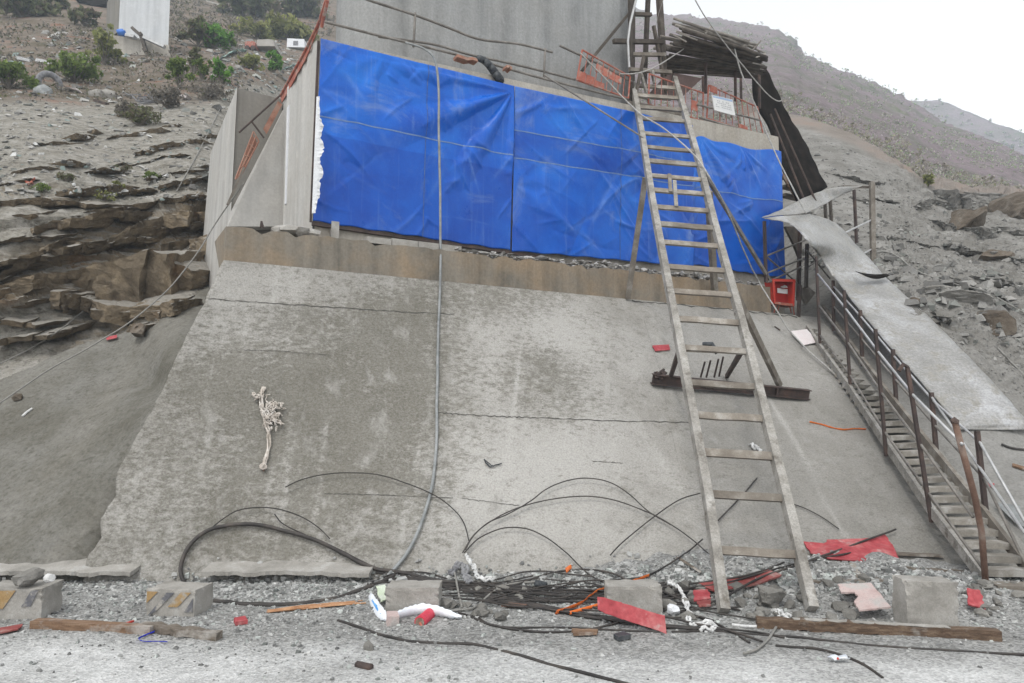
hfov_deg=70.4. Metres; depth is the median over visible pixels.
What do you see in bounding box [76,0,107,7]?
dark container
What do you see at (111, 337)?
red cloth
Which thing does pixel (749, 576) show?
steel strand
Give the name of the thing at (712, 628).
white tuft
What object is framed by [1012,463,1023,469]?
yellow stick
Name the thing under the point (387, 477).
steel strand
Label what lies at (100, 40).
shrub
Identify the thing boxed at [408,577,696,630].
steel strand
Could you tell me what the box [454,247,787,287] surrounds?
rubble
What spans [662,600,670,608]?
stone
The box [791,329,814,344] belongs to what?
white board
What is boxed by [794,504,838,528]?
steel strand
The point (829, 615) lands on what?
stone
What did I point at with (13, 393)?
rope
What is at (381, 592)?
green wrapper
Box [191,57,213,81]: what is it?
sapling
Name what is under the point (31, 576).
flat stone
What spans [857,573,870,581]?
stone
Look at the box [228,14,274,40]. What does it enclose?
bush
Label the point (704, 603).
red sheet scrap
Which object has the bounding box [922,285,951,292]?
boulder
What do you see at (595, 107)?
loose bar
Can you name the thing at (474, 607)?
steel strand
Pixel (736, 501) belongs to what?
steel strand
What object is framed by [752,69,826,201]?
black canopy
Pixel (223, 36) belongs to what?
bush
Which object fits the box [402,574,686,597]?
steel strand
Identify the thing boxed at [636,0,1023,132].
sky
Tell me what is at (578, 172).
blue tarp
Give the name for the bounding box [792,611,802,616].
stone
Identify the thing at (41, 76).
tyre
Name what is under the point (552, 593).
steel strand
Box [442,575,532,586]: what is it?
steel strand
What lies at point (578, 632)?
wood chip
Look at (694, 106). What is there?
red fence
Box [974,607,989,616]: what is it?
stone
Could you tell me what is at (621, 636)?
dark chip
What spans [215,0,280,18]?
scrub
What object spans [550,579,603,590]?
steel strand
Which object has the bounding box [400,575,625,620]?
steel strand
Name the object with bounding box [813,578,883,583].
buried board
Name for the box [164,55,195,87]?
bush
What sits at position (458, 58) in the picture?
board scrap
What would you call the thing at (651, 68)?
rope
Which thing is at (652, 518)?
steel strand
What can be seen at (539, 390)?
sprayed concrete slope
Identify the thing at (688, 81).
brown sheet
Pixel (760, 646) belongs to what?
steel strand
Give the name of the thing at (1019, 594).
stone
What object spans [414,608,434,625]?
red tube
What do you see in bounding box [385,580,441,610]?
concrete block
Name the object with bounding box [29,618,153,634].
plank
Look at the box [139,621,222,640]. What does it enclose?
plank
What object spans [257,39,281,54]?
canvas shed
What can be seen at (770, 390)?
steel beam
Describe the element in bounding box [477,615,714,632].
steel strand
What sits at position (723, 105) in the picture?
notice board
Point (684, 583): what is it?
stone
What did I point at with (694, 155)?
rope
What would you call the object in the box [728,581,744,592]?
stone
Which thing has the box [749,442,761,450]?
white tuft
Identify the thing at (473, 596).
steel strand
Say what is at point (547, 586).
steel strand
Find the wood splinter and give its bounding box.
[676,557,701,572]
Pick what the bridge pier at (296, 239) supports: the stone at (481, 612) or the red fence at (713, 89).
the red fence at (713, 89)
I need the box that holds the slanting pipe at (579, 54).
[559,45,632,82]
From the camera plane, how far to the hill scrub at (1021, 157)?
53.83 m
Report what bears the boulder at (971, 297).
on the rubble slope at (881, 164)
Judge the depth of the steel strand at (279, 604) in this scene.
5.93 m
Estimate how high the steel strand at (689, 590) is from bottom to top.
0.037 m
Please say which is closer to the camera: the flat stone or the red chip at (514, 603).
the flat stone
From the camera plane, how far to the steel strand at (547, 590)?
6.18 m
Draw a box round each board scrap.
[453,54,477,64]
[502,65,511,72]
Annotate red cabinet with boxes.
[765,279,795,314]
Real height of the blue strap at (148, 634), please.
0.023 m
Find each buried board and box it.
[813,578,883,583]
[896,552,943,557]
[906,566,963,571]
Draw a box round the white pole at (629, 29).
[627,0,636,67]
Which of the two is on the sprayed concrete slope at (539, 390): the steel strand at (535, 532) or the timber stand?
the timber stand
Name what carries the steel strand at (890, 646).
on the ground at (677, 658)
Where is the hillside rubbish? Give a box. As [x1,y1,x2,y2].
[0,28,312,201]
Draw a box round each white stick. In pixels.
[21,408,32,416]
[732,623,756,627]
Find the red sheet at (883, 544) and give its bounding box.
[803,535,898,561]
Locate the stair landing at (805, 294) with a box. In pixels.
[762,189,857,316]
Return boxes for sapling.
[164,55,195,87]
[183,46,202,73]
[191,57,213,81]
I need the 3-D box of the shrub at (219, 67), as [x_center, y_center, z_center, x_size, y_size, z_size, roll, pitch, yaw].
[-11.867,-11.007,29.757,1.088,1.035,1.152,0,-5,0]
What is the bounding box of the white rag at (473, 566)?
[465,553,494,581]
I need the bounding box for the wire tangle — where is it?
[653,368,666,380]
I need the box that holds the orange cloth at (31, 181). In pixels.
[25,177,34,184]
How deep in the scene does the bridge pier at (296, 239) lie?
10.91 m
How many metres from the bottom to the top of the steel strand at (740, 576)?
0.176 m
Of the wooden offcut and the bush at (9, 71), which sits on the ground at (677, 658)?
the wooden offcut
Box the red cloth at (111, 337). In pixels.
[106,335,116,339]
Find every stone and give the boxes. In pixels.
[11,393,22,400]
[11,567,44,586]
[130,323,146,336]
[363,640,373,650]
[440,597,452,608]
[449,599,458,608]
[464,601,471,606]
[475,607,488,616]
[476,602,487,609]
[493,612,506,620]
[496,584,509,589]
[505,576,513,582]
[662,599,676,604]
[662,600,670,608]
[665,586,674,594]
[667,604,679,614]
[676,580,690,587]
[680,610,696,619]
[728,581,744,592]
[734,597,747,607]
[743,593,751,597]
[745,613,755,620]
[754,606,769,615]
[754,610,764,616]
[767,603,779,607]
[768,583,780,588]
[784,599,795,608]
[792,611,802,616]
[796,594,802,602]
[820,579,833,586]
[825,611,836,618]
[831,601,848,611]
[832,576,843,583]
[842,608,856,619]
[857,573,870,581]
[970,583,981,588]
[974,587,983,595]
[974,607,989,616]
[975,579,991,583]
[976,581,988,589]
[980,604,989,609]
[982,583,992,588]
[989,606,999,610]
[993,600,1003,606]
[995,590,1002,595]
[1011,590,1023,598]
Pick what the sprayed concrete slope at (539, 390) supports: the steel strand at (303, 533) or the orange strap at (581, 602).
the steel strand at (303, 533)
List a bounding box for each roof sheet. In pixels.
[762,186,861,217]
[763,214,881,276]
[834,271,1023,429]
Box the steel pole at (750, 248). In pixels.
[706,174,771,282]
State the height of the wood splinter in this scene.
0.107 m
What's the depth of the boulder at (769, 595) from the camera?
5.76 m
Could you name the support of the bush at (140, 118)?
on the rocky hillside at (107, 269)
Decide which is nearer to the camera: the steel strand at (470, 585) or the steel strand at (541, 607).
the steel strand at (541, 607)
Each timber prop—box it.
[625,177,646,298]
[705,190,717,290]
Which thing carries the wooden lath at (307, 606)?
on the ground at (677, 658)
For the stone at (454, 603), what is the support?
on the ground at (677, 658)
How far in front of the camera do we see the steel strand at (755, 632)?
5.23 m
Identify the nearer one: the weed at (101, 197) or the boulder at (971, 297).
the boulder at (971, 297)
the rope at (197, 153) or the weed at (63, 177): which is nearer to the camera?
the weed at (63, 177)
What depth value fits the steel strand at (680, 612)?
5.63 m
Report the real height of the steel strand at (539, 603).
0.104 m
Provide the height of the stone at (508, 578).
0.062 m
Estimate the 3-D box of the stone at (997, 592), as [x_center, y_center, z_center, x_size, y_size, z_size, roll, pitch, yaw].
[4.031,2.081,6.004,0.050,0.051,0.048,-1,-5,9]
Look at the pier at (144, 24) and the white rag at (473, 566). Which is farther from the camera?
the pier at (144, 24)
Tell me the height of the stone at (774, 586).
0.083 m
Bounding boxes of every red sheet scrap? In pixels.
[693,589,710,601]
[697,600,710,606]
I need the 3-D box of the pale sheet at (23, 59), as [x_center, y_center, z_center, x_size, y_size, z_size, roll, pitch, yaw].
[-21.664,-12.521,32.360,0.642,0.264,0.347,0,-5,5]
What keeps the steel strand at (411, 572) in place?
on the ground at (677, 658)
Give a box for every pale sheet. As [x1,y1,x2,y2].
[17,56,31,61]
[35,58,51,63]
[64,86,81,92]
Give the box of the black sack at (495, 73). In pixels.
[476,55,503,82]
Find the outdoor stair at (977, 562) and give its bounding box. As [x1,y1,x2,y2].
[805,256,1023,590]
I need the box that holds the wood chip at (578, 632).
[572,628,597,635]
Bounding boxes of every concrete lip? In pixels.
[0,558,140,577]
[201,560,374,577]
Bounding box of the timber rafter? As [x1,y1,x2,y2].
[782,173,794,197]
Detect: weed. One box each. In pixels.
[28,182,50,192]
[55,171,76,181]
[93,187,117,201]
[109,180,125,188]
[114,164,132,173]
[141,170,161,177]
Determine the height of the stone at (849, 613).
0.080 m
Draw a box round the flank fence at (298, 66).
[280,0,328,101]
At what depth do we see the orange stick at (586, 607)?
5.71 m
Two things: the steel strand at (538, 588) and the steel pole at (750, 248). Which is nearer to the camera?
the steel strand at (538, 588)
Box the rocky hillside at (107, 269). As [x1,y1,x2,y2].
[0,0,336,580]
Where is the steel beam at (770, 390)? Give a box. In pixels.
[650,373,811,399]
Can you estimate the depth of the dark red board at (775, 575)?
6.18 m
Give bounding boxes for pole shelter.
[653,17,767,108]
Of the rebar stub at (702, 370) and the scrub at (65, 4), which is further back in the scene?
the scrub at (65, 4)
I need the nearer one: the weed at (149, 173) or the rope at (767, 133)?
the rope at (767, 133)
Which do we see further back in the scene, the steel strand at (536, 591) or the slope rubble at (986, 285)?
the slope rubble at (986, 285)
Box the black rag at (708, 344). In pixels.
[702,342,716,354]
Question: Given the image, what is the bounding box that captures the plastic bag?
[369,593,461,621]
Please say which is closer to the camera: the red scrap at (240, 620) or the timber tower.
the red scrap at (240, 620)
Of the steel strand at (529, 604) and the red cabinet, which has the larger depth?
the red cabinet
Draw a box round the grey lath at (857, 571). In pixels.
[849,562,865,582]
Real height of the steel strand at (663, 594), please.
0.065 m
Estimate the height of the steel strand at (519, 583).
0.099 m
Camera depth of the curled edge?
12.41 m
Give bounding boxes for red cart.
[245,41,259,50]
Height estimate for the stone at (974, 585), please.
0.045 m
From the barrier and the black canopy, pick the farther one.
the black canopy
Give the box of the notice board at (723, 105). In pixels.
[711,95,734,115]
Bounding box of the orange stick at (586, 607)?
[569,604,597,614]
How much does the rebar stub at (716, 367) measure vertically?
0.254 m
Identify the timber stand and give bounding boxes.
[669,347,742,377]
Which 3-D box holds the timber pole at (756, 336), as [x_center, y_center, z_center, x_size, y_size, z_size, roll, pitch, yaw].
[3.187,0.008,9.355,0.088,1.135,1.794,-4,-6,35]
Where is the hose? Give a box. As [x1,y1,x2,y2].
[387,42,441,574]
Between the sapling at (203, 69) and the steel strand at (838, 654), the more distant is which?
the sapling at (203, 69)
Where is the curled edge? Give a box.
[856,271,889,278]
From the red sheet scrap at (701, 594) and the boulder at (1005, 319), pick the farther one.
the boulder at (1005, 319)
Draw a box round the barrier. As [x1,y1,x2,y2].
[235,95,281,179]
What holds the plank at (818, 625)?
on the ground at (677, 658)
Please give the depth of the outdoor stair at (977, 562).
7.66 m
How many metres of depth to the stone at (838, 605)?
5.69 m
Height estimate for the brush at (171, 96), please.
0.706 m
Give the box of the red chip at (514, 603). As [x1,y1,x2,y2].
[501,602,526,607]
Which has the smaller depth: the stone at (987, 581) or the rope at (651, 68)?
the stone at (987, 581)
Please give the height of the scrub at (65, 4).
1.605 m
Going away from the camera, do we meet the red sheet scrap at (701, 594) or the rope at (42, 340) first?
the red sheet scrap at (701, 594)
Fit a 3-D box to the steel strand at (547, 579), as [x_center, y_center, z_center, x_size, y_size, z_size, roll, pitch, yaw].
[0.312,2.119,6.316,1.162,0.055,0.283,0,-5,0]
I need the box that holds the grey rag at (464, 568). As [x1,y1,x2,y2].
[447,560,473,583]
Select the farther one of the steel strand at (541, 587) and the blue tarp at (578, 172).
the blue tarp at (578, 172)
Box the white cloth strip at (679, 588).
[667,580,694,625]
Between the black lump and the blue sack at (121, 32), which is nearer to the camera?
the black lump
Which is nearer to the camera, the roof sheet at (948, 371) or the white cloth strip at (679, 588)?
the white cloth strip at (679, 588)
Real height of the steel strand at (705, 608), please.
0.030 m
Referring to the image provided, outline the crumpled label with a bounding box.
[827,654,849,659]
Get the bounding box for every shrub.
[84,23,118,64]
[98,39,127,64]
[210,56,233,83]
[235,52,264,70]
[265,49,283,72]
[922,173,934,186]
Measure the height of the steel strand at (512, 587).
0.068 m
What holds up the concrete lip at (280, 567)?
on the rubble at (785, 582)
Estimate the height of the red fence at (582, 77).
0.651 m
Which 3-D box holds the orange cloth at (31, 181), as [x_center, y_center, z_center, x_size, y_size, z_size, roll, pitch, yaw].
[-9.506,-3.174,14.332,0.108,0.234,0.241,0,-5,0]
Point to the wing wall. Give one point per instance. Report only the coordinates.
(257, 199)
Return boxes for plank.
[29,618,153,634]
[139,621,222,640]
[755,615,1001,641]
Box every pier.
[106,0,170,56]
[215,0,783,313]
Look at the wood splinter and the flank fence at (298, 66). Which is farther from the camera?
the flank fence at (298, 66)
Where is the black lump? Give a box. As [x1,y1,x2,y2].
[534,580,547,586]
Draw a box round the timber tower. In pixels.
[580,0,680,115]
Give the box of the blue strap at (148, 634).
[138,631,166,641]
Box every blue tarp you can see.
[309,38,538,256]
[512,86,693,265]
[691,136,785,278]
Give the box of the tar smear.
[484,459,501,467]
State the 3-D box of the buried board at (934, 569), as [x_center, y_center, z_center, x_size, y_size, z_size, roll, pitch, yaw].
[3.795,2.051,6.529,0.614,0.090,0.105,2,-6,-21]
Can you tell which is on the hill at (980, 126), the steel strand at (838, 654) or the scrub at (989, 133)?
the scrub at (989, 133)
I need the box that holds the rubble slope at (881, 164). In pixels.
[741,105,1023,542]
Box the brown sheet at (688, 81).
[650,73,700,95]
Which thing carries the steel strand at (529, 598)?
on the ground at (677, 658)
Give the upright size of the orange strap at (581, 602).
0.167 m
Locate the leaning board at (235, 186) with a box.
[226,167,244,204]
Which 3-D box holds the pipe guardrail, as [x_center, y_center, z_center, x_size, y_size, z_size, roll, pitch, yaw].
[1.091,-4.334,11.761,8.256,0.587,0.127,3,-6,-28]
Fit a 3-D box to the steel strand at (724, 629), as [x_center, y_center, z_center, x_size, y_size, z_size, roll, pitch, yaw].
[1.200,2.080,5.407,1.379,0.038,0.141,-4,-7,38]
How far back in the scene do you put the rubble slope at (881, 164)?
15.69 m
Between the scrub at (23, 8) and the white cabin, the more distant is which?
the white cabin
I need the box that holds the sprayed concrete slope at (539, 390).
[83,260,1023,581]
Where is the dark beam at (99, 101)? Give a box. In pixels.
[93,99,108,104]
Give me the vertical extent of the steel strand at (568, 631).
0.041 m
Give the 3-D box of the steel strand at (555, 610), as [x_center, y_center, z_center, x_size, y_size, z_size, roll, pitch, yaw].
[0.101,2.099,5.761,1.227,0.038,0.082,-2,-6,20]
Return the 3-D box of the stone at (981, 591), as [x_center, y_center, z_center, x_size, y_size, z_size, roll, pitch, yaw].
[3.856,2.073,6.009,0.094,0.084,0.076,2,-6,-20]
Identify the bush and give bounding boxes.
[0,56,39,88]
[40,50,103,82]
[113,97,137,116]
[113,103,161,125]
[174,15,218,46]
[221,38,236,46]
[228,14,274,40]
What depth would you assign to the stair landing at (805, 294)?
13.81 m
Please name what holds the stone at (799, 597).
on the ground at (677, 658)
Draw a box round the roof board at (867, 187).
[842,185,869,188]
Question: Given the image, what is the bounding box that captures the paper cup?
[43,574,55,582]
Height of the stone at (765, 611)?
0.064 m
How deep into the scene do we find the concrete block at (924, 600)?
5.37 m
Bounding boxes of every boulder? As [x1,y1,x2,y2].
[757,585,786,605]
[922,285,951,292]
[938,290,994,304]
[949,206,987,229]
[977,310,1016,335]
[979,249,1014,260]
[987,191,1023,218]
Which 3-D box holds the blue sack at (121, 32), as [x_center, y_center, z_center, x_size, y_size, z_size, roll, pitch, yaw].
[-20.377,-16.173,37.908,0.506,0.433,0.392,0,-5,0]
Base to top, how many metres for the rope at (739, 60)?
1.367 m
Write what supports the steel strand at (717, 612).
on the ground at (677, 658)
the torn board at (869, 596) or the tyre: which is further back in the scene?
the tyre
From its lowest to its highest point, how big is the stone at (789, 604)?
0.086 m
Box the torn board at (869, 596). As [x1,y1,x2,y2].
[837,583,890,611]
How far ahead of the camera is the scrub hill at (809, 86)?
65.39 m
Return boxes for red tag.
[652,344,669,350]
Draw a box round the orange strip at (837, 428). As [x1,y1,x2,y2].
[809,421,866,429]
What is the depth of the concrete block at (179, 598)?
5.59 m
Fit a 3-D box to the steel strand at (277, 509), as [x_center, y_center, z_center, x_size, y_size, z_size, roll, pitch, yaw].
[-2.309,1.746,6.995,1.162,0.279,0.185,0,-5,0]
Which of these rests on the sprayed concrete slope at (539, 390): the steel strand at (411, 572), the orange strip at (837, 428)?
the orange strip at (837, 428)
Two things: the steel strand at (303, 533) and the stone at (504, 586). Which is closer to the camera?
the stone at (504, 586)
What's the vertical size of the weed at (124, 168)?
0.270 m
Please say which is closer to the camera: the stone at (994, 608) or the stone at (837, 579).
the stone at (994, 608)
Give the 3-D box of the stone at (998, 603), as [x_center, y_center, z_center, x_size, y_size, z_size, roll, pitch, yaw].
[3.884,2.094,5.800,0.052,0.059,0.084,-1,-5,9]
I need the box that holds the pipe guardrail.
[324,0,759,129]
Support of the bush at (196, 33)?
on the rocky hillside at (107, 269)
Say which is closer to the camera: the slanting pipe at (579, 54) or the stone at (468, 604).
the stone at (468, 604)
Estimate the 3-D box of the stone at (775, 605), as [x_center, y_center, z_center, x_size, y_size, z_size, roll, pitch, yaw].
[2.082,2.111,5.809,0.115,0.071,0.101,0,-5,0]
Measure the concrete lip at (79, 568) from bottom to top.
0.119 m
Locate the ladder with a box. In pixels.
[632,76,818,613]
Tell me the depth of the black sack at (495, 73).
10.73 m
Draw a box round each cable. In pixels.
[867,251,1023,313]
[997,348,1023,374]
[1001,443,1023,450]
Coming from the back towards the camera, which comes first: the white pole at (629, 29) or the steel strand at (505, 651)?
the white pole at (629, 29)
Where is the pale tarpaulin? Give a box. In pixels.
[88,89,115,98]
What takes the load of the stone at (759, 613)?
on the ground at (677, 658)
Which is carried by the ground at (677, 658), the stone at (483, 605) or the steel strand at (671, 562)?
the stone at (483, 605)
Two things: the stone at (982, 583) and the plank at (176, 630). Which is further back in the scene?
the stone at (982, 583)
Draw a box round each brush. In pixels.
[0,0,335,101]
[146,85,185,108]
[172,78,233,102]
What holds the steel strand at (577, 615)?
on the ground at (677, 658)
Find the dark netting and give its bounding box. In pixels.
[123,92,164,104]
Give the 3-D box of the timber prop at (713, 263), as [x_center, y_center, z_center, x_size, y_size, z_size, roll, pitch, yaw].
[3.077,-1.488,11.173,0.120,1.253,1.891,-2,-5,17]
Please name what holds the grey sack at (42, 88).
on the rocky hillside at (107, 269)
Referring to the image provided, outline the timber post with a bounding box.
[869,181,875,260]
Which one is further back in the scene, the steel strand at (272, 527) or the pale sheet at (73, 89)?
the pale sheet at (73, 89)
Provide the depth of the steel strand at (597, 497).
7.36 m
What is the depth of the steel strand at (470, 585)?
6.31 m
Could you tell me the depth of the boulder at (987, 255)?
15.21 m
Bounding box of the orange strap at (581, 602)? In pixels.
[555,574,648,614]
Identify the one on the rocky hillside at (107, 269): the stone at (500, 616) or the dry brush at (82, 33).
the dry brush at (82, 33)
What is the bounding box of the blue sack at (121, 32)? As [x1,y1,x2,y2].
[116,29,125,36]
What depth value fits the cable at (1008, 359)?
10.79 m
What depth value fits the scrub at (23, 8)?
50.28 m
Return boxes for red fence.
[576,49,630,98]
[648,73,703,120]
[706,85,763,133]
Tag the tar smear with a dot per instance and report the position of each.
(490, 464)
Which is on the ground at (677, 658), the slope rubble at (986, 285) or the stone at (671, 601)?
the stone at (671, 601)
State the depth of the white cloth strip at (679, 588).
5.84 m
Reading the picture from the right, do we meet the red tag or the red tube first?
the red tag
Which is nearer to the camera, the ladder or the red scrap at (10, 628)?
the red scrap at (10, 628)
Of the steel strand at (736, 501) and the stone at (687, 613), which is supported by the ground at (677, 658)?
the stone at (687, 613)
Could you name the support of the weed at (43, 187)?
on the rocky hillside at (107, 269)
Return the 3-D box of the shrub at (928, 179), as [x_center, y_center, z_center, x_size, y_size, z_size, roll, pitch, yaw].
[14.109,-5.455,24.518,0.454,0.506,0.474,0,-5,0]
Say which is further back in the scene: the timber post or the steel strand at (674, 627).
the timber post
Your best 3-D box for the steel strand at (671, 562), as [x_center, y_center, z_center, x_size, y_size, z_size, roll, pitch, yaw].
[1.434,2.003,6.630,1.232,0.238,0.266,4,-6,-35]
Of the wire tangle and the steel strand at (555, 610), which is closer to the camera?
the steel strand at (555, 610)
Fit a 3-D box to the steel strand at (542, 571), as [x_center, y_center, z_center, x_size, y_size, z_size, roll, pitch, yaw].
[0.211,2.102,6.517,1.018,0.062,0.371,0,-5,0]
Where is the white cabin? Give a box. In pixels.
[287,38,306,49]
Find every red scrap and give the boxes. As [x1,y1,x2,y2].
[0,624,22,633]
[234,616,247,625]
[967,588,985,609]
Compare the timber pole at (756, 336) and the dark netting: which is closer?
the timber pole at (756, 336)
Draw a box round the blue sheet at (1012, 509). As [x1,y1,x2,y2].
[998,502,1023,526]
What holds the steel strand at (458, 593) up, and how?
on the ground at (677, 658)
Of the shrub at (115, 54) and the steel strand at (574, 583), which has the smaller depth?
the steel strand at (574, 583)
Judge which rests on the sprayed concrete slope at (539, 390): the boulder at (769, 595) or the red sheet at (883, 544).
the red sheet at (883, 544)
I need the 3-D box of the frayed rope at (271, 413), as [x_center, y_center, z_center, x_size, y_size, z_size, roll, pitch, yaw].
[-2.533,0.905,7.638,0.328,0.875,0.498,3,-6,-32]
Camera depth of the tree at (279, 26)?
60.78 m
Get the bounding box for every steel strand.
[178,522,472,583]
[212,507,329,538]
[213,574,394,606]
[274,514,365,562]
[285,472,468,540]
[337,619,628,682]
[367,571,447,584]
[370,581,549,601]
[375,572,601,592]
[394,573,613,616]
[395,574,616,617]
[400,574,692,593]
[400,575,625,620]
[401,574,699,627]
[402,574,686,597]
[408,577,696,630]
[409,578,699,629]
[411,576,710,602]
[418,577,687,602]
[421,577,666,589]
[424,579,687,595]
[430,577,668,587]
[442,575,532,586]
[442,595,512,602]
[448,586,676,600]
[449,588,603,593]
[451,581,534,611]
[452,580,664,587]
[453,590,720,629]
[453,597,599,615]
[454,572,462,608]
[455,609,750,642]
[462,496,708,553]
[464,527,603,582]
[465,478,670,549]
[470,583,593,591]
[472,589,590,599]
[475,598,600,611]
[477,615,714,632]
[480,570,593,582]
[483,578,603,590]
[486,580,603,599]
[488,594,577,601]
[490,584,597,588]
[507,590,678,598]
[514,568,624,585]
[514,591,603,593]
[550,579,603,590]
[559,588,713,620]
[592,585,740,610]
[592,606,762,642]
[610,493,700,555]
[611,539,702,579]
[661,561,784,587]
[662,528,895,604]
[662,588,733,591]
[663,606,740,610]
[676,603,755,619]
[682,552,850,588]
[715,630,1023,655]
[718,478,757,520]
[728,628,784,637]
[743,626,776,654]
[775,644,883,677]
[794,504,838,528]
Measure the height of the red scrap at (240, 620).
0.037 m
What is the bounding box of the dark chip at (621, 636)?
[613,631,630,640]
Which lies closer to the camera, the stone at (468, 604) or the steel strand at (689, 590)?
the stone at (468, 604)
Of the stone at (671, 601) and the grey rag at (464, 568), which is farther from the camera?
the grey rag at (464, 568)
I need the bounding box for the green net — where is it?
[219,48,246,59]
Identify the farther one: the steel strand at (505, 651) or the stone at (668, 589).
the stone at (668, 589)
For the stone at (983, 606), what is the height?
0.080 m
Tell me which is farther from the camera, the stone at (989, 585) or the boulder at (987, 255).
the boulder at (987, 255)
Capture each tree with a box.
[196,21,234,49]
[264,9,319,41]
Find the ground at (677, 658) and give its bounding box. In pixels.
[0,549,1023,682]
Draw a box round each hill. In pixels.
[635,7,1023,187]
[913,100,1023,154]
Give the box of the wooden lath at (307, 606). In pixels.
[266,600,365,612]
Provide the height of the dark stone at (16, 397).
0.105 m
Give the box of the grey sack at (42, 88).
[33,84,52,93]
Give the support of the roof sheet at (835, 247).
on the roof sheet at (948, 371)
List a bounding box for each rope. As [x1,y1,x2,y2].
[0,183,243,403]
[0,311,82,363]
[176,109,219,191]
[252,386,285,470]
[580,53,837,377]
[620,49,683,74]
[695,0,782,101]
[734,48,806,213]
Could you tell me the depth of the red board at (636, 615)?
5.29 m
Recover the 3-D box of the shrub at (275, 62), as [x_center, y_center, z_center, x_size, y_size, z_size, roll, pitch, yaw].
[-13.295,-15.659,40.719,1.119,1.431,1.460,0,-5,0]
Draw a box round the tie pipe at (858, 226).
[846,219,870,232]
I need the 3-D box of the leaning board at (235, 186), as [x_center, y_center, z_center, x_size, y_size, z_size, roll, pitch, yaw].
[-4.038,-2.273,10.607,0.238,0.596,0.050,3,-6,-29]
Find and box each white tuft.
[693,619,717,632]
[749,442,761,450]
[775,608,791,617]
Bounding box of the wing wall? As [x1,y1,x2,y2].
[203,88,283,287]
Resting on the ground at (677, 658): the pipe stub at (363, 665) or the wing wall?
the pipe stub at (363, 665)
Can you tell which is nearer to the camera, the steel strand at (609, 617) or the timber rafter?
the steel strand at (609, 617)
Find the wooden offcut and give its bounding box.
[386,611,398,626]
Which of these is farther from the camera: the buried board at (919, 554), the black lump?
the buried board at (919, 554)
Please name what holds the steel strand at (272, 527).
on the ground at (677, 658)
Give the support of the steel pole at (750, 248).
attached to the stair landing at (805, 294)
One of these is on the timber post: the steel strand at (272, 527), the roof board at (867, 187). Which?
the roof board at (867, 187)
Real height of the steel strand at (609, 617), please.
0.089 m
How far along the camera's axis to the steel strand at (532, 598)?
6.04 m
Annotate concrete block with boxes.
[0,579,63,619]
[146,581,212,616]
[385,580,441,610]
[604,579,662,613]
[892,575,958,625]
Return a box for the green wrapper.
[376,585,385,602]
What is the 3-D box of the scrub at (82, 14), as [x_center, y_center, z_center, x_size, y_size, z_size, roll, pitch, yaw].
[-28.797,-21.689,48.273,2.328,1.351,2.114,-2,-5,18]
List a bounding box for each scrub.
[0,0,63,16]
[36,0,70,8]
[67,4,101,26]
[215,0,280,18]
[272,0,328,19]
[635,15,1023,188]
[915,98,1023,146]
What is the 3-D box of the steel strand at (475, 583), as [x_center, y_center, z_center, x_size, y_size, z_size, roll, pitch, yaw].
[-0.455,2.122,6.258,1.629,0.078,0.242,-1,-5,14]
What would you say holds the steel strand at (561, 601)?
on the ground at (677, 658)
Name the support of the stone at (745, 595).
on the ground at (677, 658)
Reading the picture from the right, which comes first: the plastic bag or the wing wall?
the plastic bag
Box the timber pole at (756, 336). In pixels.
[738,291,782,385]
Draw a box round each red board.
[597,597,666,633]
[699,570,781,591]
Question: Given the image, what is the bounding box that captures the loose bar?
[543,74,642,137]
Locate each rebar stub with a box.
[700,361,705,377]
[706,360,710,377]
[713,359,718,377]
[718,356,723,376]
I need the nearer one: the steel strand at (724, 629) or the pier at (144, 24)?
the steel strand at (724, 629)
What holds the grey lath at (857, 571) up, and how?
on the ground at (677, 658)
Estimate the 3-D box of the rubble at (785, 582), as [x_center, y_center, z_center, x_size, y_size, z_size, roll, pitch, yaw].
[0.731,2.084,6.494,7.720,0.278,1.171,0,-5,0]
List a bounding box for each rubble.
[171,551,997,596]
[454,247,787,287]
[798,137,1023,413]
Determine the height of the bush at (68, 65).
1.183 m
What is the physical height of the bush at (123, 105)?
0.525 m
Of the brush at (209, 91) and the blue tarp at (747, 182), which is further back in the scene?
the brush at (209, 91)
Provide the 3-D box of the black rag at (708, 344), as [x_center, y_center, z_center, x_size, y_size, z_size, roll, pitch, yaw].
[2.170,0.073,7.906,0.183,0.140,0.051,-1,-5,7]
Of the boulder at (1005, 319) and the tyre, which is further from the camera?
the tyre
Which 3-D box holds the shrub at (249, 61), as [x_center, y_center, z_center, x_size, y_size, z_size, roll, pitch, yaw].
[-13.754,-14.727,38.345,1.358,0.903,1.898,0,-5,0]
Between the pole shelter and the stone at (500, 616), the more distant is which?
the pole shelter
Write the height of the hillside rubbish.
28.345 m
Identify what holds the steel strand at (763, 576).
on the ground at (677, 658)
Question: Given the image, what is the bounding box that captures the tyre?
[35,70,62,86]
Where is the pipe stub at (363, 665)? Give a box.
[354,661,373,669]
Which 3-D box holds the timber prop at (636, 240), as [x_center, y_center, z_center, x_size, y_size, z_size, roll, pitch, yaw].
[1.846,-1.511,10.771,0.089,1.660,0.926,1,-5,-10]
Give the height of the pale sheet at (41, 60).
0.287 m

